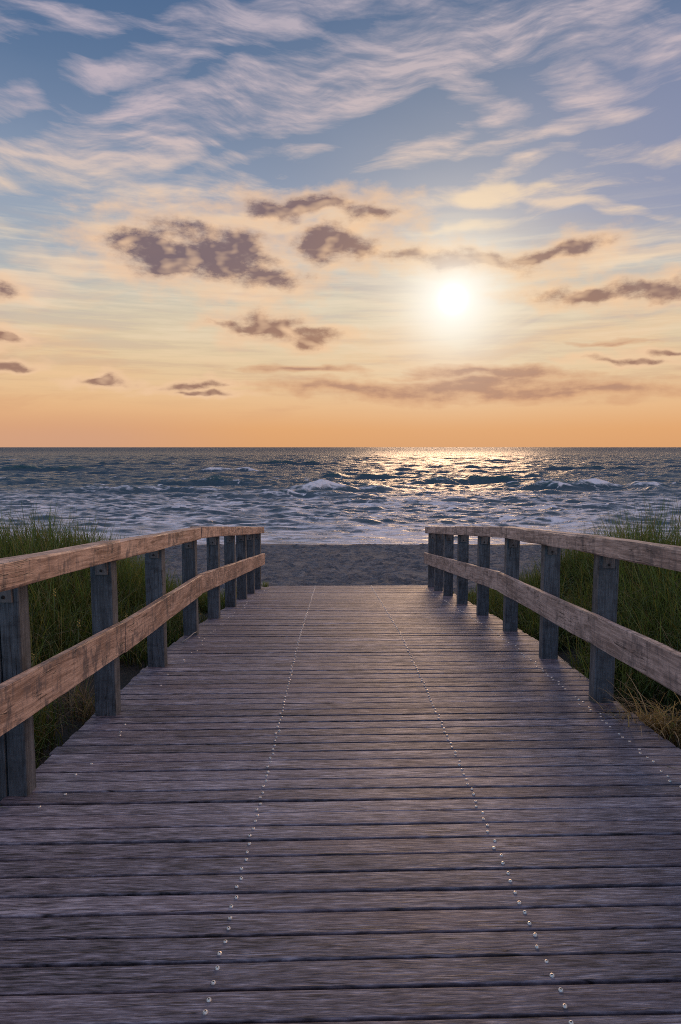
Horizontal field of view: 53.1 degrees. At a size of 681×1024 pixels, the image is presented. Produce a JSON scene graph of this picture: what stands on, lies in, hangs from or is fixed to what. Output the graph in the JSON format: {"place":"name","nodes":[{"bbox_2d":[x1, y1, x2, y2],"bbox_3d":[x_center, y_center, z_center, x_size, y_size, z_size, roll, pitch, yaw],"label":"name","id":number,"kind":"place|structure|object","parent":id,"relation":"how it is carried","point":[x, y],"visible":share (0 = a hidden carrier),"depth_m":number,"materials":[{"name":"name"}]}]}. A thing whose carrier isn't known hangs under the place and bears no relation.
{"place":"outdoors","nodes":[
{"label":"outdoors","id":0,"kind":"place"},
{"bbox_2d":[0,447,680,544],"bbox_3d":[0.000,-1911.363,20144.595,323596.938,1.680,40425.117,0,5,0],"label":"sea","id":1,"kind":"structure","parent":0,"point":[344,495],"depth_m":56.83,"materials":[{"name":"liquid"}]},
{"bbox_2d":[0,0,680,446],"label":"sky","id":2,"kind":"structure","parent":0,"point":[224,223],"materials":[{"name":"blue"}]},
{"bbox_2d":[35,543,680,766],"bbox_3d":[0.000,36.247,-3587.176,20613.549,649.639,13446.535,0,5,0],"label":"ground","id":3,"kind":"structure","parent":0,"point":[345,565],"depth_m":16.11,"materials":[{"name":"beige sand"}]},
{"bbox_2d":[53,589,55,639],"bbox_3d":[-2.325,0.974,5.556,0.058,0.717,0.027,5,8,44],"label":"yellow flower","id":4,"kind":"object","parent":3,"relation":"on","point":[54,609],"visible":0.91,"depth_m":5.53,"materials":[{"name":"green plant"}]},
{"bbox_2d":[48,665,122,726],"bbox_3d":[-1.836,1.286,4.859,0.883,0.462,0.954,0,5,0],"label":"grass tuft","id":5,"kind":"object","parent":3,"relation":"on","point":[83,709],"visible":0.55,"depth_m":4.86,"materials":[{"name":"green plant"}]},
{"bbox_2d":[0,497,236,809],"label":"dune grass","id":6,"kind":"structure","parent":3,"relation":"on","point":[73,606],"depth_m":6.57,"materials":[{"name":"green plant"}]},
{"bbox_2d":[261,581,268,586],"bbox_3d":[-1.298,1.237,11.785,0.152,0.139,0.184,-1,6,-14],"label":"grass tuft","id":7,"kind":"object","parent":3,"relation":"on","point":[265,585],"visible":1,"depth_m":11.77,"materials":[{"name":"green plant"}]},
{"bbox_2d":[0,585,680,1023],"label":"boardwalk","id":8,"kind":"structure","parent":3,"relation":"on","point":[350,805],"depth_m":2.82,"materials":[{"name":"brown wood"}]},
{"bbox_2d":[0,526,264,800],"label":"wooden railing","id":9,"kind":"object","parent":8,"relation":"attached to","point":[27,691],"visible":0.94,"depth_m":4.25,"materials":[{"name":"brown wood"}]},
{"bbox_2d":[424,526,680,702],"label":"wooden railing","id":10,"kind":"object","parent":8,"relation":"attached to","point":[604,633],"visible":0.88,"depth_m":5.08,"materials":[{"name":"brown wood"}]},
{"bbox_2d":[453,508,680,768],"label":"dune grass","id":11,"kind":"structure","parent":3,"relation":"on","point":[649,605],"depth_m":6.38,"materials":[{"name":"green plant"}]},
{"bbox_2d":[572,488,680,600],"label":"grass tuft","id":12,"kind":"object","parent":3,"relation":"on","point":[648,533],"visible":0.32,"depth_m":7.67,"materials":[{"name":"green plant"}]},
{"bbox_2d":[574,674,680,748],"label":"grass tuft","id":13,"kind":"object","parent":3,"relation":"on","point":[663,727],"visible":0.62,"depth_m":4.25,"materials":[{"name":"plant"}]}
]}

